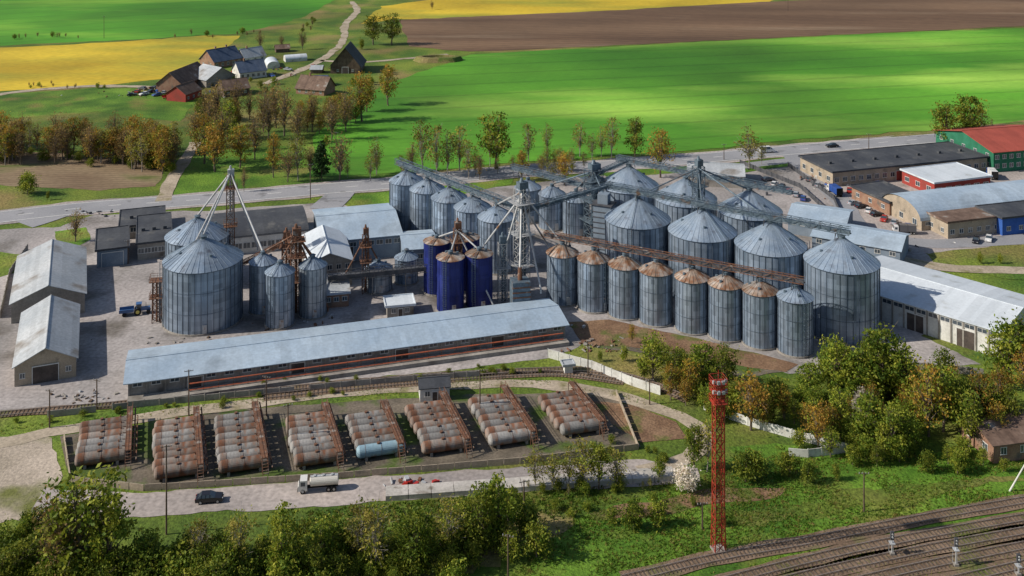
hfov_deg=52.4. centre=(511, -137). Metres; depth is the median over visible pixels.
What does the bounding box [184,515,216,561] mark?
birch tree
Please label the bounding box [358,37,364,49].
bush
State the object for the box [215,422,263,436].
fuel storage tank
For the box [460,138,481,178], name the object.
birch tree
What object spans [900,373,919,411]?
willow tree
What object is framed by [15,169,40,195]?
bush
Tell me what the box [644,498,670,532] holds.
bush
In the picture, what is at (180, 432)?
fuel storage tank
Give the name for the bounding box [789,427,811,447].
bush
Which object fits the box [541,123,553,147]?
birch tree
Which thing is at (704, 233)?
grain silo
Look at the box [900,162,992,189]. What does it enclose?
red shop
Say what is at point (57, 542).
budding tree
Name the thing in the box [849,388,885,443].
leafy tree
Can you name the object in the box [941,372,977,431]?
leafy tree
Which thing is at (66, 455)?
bund wall
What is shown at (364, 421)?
fuel storage tank
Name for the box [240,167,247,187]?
budding tree
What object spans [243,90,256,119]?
budding tree
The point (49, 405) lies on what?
utility pole
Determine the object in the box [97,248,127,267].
walls
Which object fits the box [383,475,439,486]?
fuel pump skid
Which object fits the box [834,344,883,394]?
leafy tree
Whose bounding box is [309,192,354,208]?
access road
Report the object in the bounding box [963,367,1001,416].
willow tree
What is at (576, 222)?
grain silo
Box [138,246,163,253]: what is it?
windows and doors
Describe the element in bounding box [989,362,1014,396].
willow tree
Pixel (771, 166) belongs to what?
grass verge
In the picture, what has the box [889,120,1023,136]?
dry verge
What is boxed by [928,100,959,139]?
spring tree
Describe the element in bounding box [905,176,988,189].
windows and doors
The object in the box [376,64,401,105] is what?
willow tree
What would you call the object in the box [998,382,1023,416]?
spring tree
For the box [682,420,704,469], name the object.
leafy tree
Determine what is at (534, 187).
grain silo
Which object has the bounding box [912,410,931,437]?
bush
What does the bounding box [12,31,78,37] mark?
hedge
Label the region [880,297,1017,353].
windows and doors
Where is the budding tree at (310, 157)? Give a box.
[302,142,315,171]
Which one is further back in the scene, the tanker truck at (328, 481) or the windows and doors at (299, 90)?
the windows and doors at (299, 90)
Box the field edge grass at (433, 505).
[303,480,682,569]
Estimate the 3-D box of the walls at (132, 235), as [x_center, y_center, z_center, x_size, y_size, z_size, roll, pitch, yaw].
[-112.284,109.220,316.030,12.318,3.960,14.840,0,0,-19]
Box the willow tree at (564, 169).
[555,149,574,185]
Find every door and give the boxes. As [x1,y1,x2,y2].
[202,325,206,333]
[279,319,283,327]
[313,310,316,317]
[379,285,382,292]
[407,276,410,284]
[566,297,569,305]
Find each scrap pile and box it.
[61,87,223,97]
[561,336,623,352]
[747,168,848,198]
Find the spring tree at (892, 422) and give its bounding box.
[874,400,912,458]
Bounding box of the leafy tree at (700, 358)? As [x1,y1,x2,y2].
[684,339,717,381]
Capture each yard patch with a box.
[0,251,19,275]
[55,227,90,244]
[353,178,512,204]
[567,317,801,371]
[592,347,791,374]
[602,166,686,176]
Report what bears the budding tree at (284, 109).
on the ground at (322, 36)
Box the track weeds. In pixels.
[710,513,1023,575]
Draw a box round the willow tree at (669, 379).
[661,361,680,399]
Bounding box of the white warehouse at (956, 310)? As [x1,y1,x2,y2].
[876,255,1023,356]
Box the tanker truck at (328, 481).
[297,473,338,493]
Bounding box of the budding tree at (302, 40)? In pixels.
[297,30,306,49]
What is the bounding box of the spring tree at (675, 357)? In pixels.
[657,346,687,389]
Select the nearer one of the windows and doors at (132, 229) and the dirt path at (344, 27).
the windows and doors at (132, 229)
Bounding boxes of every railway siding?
[0,366,691,417]
[263,370,623,400]
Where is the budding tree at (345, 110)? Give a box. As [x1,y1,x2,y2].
[335,87,359,131]
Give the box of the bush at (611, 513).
[604,506,619,525]
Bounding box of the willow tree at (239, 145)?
[227,122,255,167]
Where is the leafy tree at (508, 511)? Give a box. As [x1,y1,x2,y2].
[468,467,519,541]
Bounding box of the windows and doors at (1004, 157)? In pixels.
[940,135,1020,168]
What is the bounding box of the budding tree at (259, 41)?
[255,31,265,45]
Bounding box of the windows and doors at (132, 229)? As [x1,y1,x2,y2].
[130,227,135,232]
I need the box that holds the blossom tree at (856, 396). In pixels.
[851,386,872,420]
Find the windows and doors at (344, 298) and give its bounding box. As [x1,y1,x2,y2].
[327,296,347,302]
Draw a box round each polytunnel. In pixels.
[264,57,279,68]
[283,53,306,61]
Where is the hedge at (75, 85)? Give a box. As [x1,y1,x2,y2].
[28,80,105,88]
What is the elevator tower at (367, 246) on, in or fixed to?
on the concrete yard at (110, 331)
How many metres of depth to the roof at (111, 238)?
294.50 m
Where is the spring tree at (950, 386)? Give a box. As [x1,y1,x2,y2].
[918,362,966,431]
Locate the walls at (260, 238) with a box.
[231,231,306,253]
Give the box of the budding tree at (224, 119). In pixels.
[210,104,234,151]
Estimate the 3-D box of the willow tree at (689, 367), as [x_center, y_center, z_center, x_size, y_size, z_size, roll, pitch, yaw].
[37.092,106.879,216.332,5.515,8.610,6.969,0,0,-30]
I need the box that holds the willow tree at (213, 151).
[195,119,234,171]
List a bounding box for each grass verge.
[745,157,787,171]
[930,245,1023,278]
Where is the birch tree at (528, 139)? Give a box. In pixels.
[519,122,540,160]
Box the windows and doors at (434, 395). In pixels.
[425,390,442,400]
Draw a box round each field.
[0,0,333,45]
[0,36,236,90]
[309,28,1023,177]
[362,0,771,23]
[401,0,1023,51]
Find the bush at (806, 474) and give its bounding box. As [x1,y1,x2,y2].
[798,459,817,482]
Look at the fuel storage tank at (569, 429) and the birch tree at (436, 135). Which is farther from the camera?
the birch tree at (436, 135)
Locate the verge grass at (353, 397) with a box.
[1,377,682,433]
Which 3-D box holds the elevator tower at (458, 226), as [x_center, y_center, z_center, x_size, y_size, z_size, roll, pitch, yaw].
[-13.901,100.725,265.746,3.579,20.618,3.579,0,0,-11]
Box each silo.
[159,234,243,336]
[164,214,229,256]
[248,250,277,316]
[264,259,295,330]
[298,253,327,320]
[364,258,392,294]
[389,168,422,230]
[394,248,418,285]
[409,177,444,230]
[423,234,449,296]
[431,184,466,249]
[436,250,464,311]
[453,193,491,233]
[455,230,479,292]
[465,246,493,307]
[477,203,515,275]
[514,177,541,224]
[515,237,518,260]
[538,183,565,231]
[546,241,578,307]
[562,188,589,237]
[577,246,609,314]
[599,164,658,207]
[604,195,670,264]
[608,252,643,320]
[638,258,676,327]
[654,175,716,222]
[668,206,736,299]
[674,265,709,335]
[707,271,743,343]
[717,187,782,235]
[734,219,809,289]
[741,277,778,350]
[776,283,814,358]
[803,234,880,346]
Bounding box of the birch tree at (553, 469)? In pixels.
[542,453,563,489]
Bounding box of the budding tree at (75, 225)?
[65,207,88,241]
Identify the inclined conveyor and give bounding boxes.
[243,240,281,265]
[328,262,426,298]
[523,181,612,240]
[593,156,628,177]
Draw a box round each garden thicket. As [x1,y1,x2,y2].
[637,335,885,456]
[812,340,1010,426]
[839,415,989,472]
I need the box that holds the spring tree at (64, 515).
[32,462,127,575]
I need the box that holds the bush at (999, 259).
[997,253,1003,262]
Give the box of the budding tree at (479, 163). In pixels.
[473,154,486,179]
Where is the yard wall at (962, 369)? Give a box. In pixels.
[912,362,983,374]
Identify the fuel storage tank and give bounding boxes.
[74,446,127,469]
[75,439,124,455]
[77,433,125,447]
[78,427,125,441]
[79,415,126,430]
[79,420,125,435]
[152,420,201,437]
[152,433,202,450]
[152,452,204,471]
[153,427,202,440]
[153,440,203,457]
[154,415,203,426]
[154,446,205,459]
[154,460,206,482]
[214,410,261,422]
[214,415,261,432]
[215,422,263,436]
[215,428,264,443]
[215,433,265,450]
[215,440,258,458]
[217,446,267,464]
[218,453,269,476]
[285,411,332,424]
[286,416,333,431]
[288,428,330,446]
[289,422,336,434]
[290,434,332,453]
[293,441,341,457]
[294,448,343,469]
[345,409,390,426]
[348,415,393,430]
[349,421,396,438]
[352,427,399,444]
[354,433,402,450]
[356,440,405,461]
[404,399,444,415]
[407,404,448,421]
[410,409,450,428]
[413,416,454,434]
[417,423,464,439]
[420,429,460,445]
[421,434,468,456]
[468,393,506,408]
[471,397,511,415]
[475,402,514,419]
[478,409,519,426]
[481,415,521,433]
[485,421,527,438]
[488,427,534,448]
[538,388,577,405]
[541,394,580,411]
[546,400,585,416]
[549,405,590,422]
[553,411,595,429]
[560,416,605,436]
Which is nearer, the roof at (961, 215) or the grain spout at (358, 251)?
the grain spout at (358, 251)
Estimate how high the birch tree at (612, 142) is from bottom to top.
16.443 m
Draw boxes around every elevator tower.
[149,273,162,323]
[223,165,237,245]
[278,227,293,265]
[286,224,305,312]
[360,224,371,293]
[450,218,465,253]
[494,232,510,302]
[508,178,534,279]
[578,160,608,239]
[688,156,708,211]
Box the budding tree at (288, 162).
[277,145,298,181]
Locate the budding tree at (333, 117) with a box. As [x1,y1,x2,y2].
[317,97,346,139]
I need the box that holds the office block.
[798,141,989,185]
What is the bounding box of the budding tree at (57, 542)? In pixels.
[29,474,94,575]
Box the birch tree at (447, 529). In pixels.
[431,493,474,544]
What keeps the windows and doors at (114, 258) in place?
attached to the walls at (99, 257)
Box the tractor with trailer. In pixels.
[119,301,150,316]
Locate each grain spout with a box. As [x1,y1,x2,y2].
[196,174,262,249]
[265,235,328,311]
[347,237,377,271]
[438,230,493,304]
[482,193,560,293]
[552,171,602,191]
[648,168,759,212]
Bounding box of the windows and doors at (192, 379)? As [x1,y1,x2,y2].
[128,326,564,395]
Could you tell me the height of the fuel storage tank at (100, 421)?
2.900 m
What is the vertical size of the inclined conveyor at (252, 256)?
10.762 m
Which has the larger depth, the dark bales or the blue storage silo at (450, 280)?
the dark bales
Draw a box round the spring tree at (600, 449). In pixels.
[586,441,612,489]
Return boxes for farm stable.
[154,61,200,91]
[166,80,202,101]
[198,64,235,87]
[216,77,250,96]
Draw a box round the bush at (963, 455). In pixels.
[949,448,972,471]
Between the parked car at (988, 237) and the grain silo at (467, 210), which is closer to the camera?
the grain silo at (467, 210)
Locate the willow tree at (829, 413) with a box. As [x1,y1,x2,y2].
[822,400,844,430]
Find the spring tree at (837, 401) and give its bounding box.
[825,384,853,438]
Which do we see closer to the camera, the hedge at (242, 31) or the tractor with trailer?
the tractor with trailer
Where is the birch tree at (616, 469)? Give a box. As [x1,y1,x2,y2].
[605,446,631,483]
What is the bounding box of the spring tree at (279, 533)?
[263,500,304,575]
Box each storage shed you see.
[9,239,86,323]
[12,295,79,386]
[687,161,745,188]
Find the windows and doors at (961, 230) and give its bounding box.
[930,221,996,234]
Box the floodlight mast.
[709,370,727,553]
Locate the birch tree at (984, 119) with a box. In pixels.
[979,113,991,125]
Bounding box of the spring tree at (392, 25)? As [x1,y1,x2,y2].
[378,12,401,44]
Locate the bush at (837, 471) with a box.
[829,462,842,479]
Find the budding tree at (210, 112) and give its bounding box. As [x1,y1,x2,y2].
[198,97,218,123]
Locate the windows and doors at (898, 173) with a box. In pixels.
[802,163,985,182]
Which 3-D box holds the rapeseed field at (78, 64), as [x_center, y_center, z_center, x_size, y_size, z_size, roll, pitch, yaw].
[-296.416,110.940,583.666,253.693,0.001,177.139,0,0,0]
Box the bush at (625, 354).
[619,346,629,360]
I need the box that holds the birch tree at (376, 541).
[353,493,398,567]
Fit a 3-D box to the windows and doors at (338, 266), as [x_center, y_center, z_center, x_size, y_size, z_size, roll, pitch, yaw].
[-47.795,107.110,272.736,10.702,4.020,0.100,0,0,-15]
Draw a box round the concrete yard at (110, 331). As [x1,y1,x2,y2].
[0,167,982,410]
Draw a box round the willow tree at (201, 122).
[186,112,214,163]
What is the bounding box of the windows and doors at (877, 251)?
[816,238,895,256]
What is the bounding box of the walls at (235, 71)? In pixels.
[232,63,265,78]
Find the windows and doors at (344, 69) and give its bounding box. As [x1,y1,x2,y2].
[337,67,353,73]
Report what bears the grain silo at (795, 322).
on the concrete yard at (110, 331)
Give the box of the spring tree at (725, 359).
[705,341,743,387]
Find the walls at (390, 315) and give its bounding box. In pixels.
[385,306,413,317]
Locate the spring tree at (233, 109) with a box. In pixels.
[216,100,239,138]
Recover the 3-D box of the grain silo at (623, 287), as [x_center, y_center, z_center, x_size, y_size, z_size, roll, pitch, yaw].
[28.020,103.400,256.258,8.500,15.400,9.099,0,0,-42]
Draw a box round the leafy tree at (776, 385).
[762,372,789,410]
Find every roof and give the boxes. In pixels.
[95,225,129,251]
[118,205,165,226]
[135,212,172,244]
[198,45,242,62]
[207,205,308,238]
[231,58,266,73]
[238,46,266,58]
[302,224,352,259]
[383,293,415,307]
[417,375,450,389]
[560,358,575,367]
[926,207,997,223]
[938,124,1023,152]
[975,200,1023,218]
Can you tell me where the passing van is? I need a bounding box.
[760,146,775,152]
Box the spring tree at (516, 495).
[502,484,525,529]
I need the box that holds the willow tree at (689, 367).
[677,356,706,397]
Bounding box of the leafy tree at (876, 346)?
[851,321,909,404]
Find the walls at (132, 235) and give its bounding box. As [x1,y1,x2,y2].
[129,227,135,238]
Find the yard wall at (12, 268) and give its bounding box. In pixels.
[0,244,27,317]
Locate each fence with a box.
[47,371,478,417]
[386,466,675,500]
[548,349,660,394]
[703,406,846,446]
[740,160,822,204]
[788,162,838,207]
[789,444,848,457]
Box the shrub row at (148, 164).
[0,146,177,172]
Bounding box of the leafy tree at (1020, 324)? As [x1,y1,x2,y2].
[997,307,1023,370]
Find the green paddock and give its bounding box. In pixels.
[0,88,195,121]
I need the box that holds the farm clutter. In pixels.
[231,67,328,76]
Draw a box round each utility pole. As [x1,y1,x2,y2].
[45,389,53,427]
[93,379,99,409]
[161,444,171,534]
[184,369,192,415]
[264,376,268,415]
[283,404,292,447]
[309,164,310,199]
[476,370,483,403]
[502,534,513,575]
[519,479,528,504]
[584,344,591,375]
[648,379,653,404]
[697,502,707,528]
[859,472,868,511]
[1009,465,1023,491]
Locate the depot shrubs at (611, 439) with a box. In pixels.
[592,433,669,462]
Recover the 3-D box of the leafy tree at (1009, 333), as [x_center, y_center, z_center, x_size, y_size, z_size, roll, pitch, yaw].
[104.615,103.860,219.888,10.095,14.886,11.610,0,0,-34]
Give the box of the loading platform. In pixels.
[127,337,568,401]
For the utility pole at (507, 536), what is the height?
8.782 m
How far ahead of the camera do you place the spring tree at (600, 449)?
184.32 m
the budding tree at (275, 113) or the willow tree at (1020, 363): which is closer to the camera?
the willow tree at (1020, 363)
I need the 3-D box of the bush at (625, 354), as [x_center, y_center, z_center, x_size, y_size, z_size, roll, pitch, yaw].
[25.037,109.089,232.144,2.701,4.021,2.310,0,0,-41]
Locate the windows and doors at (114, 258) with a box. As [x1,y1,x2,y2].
[101,250,123,267]
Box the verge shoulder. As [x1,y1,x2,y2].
[0,136,901,224]
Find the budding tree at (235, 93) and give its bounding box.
[225,79,246,113]
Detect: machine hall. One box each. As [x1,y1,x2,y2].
[312,203,402,260]
[399,229,434,265]
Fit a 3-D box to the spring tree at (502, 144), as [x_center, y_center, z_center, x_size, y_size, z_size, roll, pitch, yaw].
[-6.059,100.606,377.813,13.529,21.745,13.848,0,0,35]
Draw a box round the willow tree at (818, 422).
[800,398,832,447]
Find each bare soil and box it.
[591,484,784,519]
[597,402,688,442]
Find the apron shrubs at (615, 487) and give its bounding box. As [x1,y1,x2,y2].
[526,472,651,495]
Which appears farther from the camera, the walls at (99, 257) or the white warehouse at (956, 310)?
the walls at (99, 257)
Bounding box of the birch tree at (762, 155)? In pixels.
[754,142,769,164]
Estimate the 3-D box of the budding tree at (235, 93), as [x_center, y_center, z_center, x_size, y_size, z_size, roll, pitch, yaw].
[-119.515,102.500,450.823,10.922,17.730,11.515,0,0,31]
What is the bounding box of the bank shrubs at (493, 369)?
[261,363,542,383]
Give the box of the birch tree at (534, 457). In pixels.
[523,444,547,484]
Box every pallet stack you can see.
[50,389,118,403]
[91,336,211,343]
[252,314,381,330]
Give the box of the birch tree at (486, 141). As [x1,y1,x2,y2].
[479,119,493,156]
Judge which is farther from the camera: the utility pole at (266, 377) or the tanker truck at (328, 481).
the utility pole at (266, 377)
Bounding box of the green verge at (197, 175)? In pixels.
[172,144,413,194]
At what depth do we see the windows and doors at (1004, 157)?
375.88 m
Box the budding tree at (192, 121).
[185,104,208,147]
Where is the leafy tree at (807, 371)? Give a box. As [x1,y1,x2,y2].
[793,358,822,392]
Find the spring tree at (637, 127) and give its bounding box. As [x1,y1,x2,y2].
[622,116,646,156]
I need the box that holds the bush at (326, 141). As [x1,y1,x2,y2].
[324,134,330,147]
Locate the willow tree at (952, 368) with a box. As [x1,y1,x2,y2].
[946,361,966,380]
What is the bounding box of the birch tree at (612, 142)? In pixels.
[600,115,620,157]
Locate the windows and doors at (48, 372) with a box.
[19,358,76,383]
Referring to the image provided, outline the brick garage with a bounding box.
[849,180,908,215]
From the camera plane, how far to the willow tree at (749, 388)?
203.18 m
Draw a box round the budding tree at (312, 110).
[301,90,321,131]
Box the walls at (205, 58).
[200,51,241,66]
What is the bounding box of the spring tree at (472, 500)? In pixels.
[462,481,503,552]
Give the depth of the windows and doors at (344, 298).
260.21 m
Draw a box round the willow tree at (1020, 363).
[1006,341,1023,386]
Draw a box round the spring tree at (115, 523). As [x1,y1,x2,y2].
[73,483,139,569]
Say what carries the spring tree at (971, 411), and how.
on the ground at (322, 36)
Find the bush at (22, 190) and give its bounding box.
[17,174,29,193]
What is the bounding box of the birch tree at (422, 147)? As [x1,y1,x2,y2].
[409,119,434,168]
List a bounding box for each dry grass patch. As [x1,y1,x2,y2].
[403,508,575,575]
[725,472,1023,529]
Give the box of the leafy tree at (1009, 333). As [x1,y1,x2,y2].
[977,312,1023,388]
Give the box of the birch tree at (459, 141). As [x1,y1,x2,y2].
[443,124,470,170]
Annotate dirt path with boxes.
[0,85,153,94]
[155,142,200,200]
[263,1,360,83]
[325,54,448,61]
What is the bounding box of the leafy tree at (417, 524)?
[393,504,445,574]
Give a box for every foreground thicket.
[0,495,70,574]
[0,512,353,575]
[132,493,560,574]
[344,516,522,575]
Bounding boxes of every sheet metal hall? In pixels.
[786,202,853,236]
[810,220,910,260]
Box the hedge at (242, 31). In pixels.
[174,16,315,37]
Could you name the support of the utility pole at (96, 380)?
on the ground at (322, 36)
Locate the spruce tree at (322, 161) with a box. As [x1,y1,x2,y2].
[310,140,331,180]
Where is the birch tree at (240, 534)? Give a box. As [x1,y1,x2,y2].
[224,501,259,560]
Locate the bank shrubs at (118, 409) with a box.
[13,387,344,422]
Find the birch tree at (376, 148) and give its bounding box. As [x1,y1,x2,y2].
[368,135,383,173]
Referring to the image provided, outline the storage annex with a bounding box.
[327,273,350,307]
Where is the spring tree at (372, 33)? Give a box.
[362,13,381,44]
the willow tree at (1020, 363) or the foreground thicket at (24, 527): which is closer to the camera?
the foreground thicket at (24, 527)
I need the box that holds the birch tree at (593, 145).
[584,131,598,154]
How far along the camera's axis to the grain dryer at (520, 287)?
254.99 m
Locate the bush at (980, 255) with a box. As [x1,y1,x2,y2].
[977,251,984,262]
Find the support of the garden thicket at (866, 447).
on the meadow
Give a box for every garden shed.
[274,44,290,52]
[309,65,324,73]
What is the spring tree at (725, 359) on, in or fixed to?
on the ground at (322, 36)
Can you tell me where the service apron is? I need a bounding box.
[37,461,696,519]
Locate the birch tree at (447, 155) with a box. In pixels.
[439,129,458,174]
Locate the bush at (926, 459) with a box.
[917,448,937,474]
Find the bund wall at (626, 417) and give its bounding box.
[616,389,638,448]
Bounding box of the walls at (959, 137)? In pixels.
[936,130,1023,171]
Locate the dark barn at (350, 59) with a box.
[328,41,366,73]
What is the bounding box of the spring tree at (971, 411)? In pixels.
[946,385,989,446]
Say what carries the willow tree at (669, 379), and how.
on the ground at (322, 36)
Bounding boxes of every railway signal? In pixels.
[888,531,895,555]
[952,537,959,566]
[1014,553,1022,575]
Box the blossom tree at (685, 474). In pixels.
[670,460,700,492]
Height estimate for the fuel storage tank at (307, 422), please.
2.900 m
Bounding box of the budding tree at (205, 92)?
[197,82,211,109]
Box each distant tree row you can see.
[0,109,184,154]
[0,119,183,173]
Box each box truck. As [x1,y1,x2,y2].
[826,183,842,196]
[892,223,916,234]
[986,167,997,179]
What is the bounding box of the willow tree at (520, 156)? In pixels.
[515,150,531,177]
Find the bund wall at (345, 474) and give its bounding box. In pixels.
[71,443,637,490]
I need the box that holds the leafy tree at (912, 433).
[885,408,923,457]
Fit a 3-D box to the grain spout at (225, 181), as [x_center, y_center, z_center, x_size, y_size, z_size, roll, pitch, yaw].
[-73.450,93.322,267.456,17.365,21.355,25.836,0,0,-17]
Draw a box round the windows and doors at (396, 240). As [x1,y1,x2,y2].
[350,237,400,256]
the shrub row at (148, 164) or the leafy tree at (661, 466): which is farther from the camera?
the shrub row at (148, 164)
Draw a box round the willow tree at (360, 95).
[346,71,379,121]
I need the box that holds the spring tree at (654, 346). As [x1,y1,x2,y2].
[634,329,667,379]
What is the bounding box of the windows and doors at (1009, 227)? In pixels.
[1006,225,1022,230]
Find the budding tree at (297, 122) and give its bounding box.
[282,103,311,139]
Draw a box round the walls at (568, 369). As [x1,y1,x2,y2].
[563,367,572,373]
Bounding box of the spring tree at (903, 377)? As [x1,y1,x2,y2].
[885,341,923,407]
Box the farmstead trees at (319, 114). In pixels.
[193,92,360,133]
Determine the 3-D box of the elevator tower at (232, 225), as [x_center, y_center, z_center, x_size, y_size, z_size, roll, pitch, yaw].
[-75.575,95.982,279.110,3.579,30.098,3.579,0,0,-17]
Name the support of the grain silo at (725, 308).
on the concrete yard at (110, 331)
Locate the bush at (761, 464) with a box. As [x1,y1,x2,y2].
[743,448,773,482]
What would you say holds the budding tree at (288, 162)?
on the green verge at (197, 175)
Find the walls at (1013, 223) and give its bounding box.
[997,217,1023,235]
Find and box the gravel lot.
[840,170,1023,253]
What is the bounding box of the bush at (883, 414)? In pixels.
[878,407,889,425]
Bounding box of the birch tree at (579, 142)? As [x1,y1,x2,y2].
[571,119,587,156]
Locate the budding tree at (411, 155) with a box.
[405,142,421,171]
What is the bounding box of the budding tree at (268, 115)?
[255,92,281,139]
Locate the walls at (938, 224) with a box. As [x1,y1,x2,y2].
[930,215,996,238]
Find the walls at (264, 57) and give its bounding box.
[239,50,265,60]
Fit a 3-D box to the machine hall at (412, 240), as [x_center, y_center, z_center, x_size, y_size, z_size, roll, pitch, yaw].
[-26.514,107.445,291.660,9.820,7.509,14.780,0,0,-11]
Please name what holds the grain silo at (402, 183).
on the concrete yard at (110, 331)
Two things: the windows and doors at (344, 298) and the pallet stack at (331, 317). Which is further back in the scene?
the windows and doors at (344, 298)
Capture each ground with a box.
[0,0,1023,575]
[0,434,64,524]
[65,393,640,487]
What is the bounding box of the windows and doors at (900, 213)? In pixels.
[899,211,929,225]
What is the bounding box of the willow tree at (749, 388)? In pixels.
[728,367,774,430]
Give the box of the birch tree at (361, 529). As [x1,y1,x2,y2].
[341,495,374,552]
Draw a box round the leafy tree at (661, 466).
[650,452,667,479]
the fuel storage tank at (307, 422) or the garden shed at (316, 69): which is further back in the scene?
the garden shed at (316, 69)
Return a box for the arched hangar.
[882,179,1023,230]
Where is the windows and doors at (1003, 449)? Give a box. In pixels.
[966,428,1023,454]
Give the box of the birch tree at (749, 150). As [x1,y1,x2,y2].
[734,122,765,168]
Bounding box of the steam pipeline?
[189,333,563,390]
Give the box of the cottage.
[294,73,335,95]
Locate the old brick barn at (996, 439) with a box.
[959,409,1023,463]
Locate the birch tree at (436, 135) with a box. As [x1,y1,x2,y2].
[424,124,446,170]
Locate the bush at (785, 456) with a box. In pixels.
[771,442,802,476]
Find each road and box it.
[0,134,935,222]
[0,380,711,468]
[16,215,68,226]
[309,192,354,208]
[745,158,787,167]
[783,154,1023,247]
[903,257,1023,273]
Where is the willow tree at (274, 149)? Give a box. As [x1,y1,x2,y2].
[263,132,282,177]
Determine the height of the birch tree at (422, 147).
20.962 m
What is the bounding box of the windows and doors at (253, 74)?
[241,58,264,77]
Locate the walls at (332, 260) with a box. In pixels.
[302,254,351,284]
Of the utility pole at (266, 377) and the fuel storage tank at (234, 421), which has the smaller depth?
the fuel storage tank at (234, 421)
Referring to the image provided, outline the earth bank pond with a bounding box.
[413,54,463,62]
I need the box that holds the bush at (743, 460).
[728,446,762,481]
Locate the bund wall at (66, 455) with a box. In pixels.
[64,433,70,481]
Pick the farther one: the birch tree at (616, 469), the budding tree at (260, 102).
the budding tree at (260, 102)
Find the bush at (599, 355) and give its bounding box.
[597,350,602,359]
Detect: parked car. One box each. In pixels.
[195,490,223,504]
[761,176,774,181]
[793,191,798,196]
[800,195,805,200]
[847,199,861,205]
[854,203,868,208]
[865,207,872,212]
[869,210,883,216]
[880,214,887,221]
[890,219,898,224]
[972,235,979,243]
[985,234,992,242]
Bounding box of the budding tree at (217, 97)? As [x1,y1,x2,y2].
[200,77,229,120]
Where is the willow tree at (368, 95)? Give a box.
[357,78,373,111]
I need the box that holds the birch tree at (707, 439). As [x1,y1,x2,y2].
[696,419,721,471]
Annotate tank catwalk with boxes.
[122,402,137,468]
[191,402,208,484]
[250,398,272,475]
[321,399,347,471]
[380,396,408,462]
[439,387,474,457]
[500,381,540,448]
[568,377,608,439]
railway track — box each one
[619,494,1023,575]
[713,512,1023,575]
[776,524,1023,575]
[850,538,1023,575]
[935,557,1023,575]
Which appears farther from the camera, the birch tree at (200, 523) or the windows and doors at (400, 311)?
the windows and doors at (400, 311)
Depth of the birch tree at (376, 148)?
371.67 m
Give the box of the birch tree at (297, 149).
[287,132,308,180]
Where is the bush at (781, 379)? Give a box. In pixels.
[772,376,791,396]
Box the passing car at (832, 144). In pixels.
[825,142,838,147]
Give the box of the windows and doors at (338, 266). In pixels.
[327,263,349,269]
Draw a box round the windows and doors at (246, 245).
[231,239,294,248]
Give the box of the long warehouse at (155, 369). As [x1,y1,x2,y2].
[123,298,569,395]
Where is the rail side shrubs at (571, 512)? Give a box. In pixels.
[550,492,726,525]
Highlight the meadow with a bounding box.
[530,444,1023,575]
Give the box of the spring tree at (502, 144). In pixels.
[474,110,513,168]
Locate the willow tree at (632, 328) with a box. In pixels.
[626,322,637,339]
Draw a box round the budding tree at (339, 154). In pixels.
[324,130,356,180]
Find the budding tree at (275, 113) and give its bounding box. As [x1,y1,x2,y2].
[265,81,284,127]
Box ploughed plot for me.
[0,152,161,189]
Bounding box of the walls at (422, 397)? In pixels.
[419,388,449,401]
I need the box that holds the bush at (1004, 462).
[998,457,1008,473]
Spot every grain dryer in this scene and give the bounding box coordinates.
[510,267,530,302]
[591,191,616,252]
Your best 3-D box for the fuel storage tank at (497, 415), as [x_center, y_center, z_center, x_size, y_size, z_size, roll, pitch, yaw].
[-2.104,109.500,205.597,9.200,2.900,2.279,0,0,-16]
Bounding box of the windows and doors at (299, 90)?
[298,73,321,93]
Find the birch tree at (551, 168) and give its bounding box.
[544,157,556,182]
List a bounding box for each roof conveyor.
[395,157,528,212]
[510,163,598,191]
[543,230,804,289]
[606,181,851,239]
[615,154,793,194]
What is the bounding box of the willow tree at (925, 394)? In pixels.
[900,358,951,436]
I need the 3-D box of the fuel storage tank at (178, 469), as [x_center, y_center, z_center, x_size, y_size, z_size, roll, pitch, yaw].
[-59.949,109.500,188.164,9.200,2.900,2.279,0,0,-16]
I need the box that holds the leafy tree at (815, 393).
[804,383,827,411]
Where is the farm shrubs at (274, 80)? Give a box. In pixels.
[212,67,392,91]
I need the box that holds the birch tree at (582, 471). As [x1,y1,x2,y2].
[559,434,604,489]
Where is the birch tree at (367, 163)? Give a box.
[362,151,378,179]
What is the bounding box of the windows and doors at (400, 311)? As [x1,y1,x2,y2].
[391,307,409,316]
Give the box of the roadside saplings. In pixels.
[344,147,587,177]
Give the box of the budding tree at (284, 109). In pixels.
[270,84,298,135]
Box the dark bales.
[66,209,119,216]
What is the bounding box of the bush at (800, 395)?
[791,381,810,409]
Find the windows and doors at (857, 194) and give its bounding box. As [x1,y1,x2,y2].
[856,192,884,208]
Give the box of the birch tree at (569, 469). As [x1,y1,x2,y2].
[559,445,582,485]
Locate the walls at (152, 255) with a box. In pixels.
[138,242,164,260]
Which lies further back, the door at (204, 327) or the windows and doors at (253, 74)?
the windows and doors at (253, 74)
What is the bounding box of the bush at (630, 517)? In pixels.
[614,493,648,533]
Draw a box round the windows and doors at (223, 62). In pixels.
[203,45,239,65]
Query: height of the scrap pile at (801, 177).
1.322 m
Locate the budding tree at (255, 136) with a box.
[240,112,265,159]
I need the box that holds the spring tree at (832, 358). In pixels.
[814,333,854,394]
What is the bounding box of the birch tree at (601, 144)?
[596,125,607,156]
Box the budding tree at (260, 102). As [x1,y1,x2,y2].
[250,83,277,130]
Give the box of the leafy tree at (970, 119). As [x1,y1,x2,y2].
[949,92,989,127]
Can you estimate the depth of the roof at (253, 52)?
583.25 m

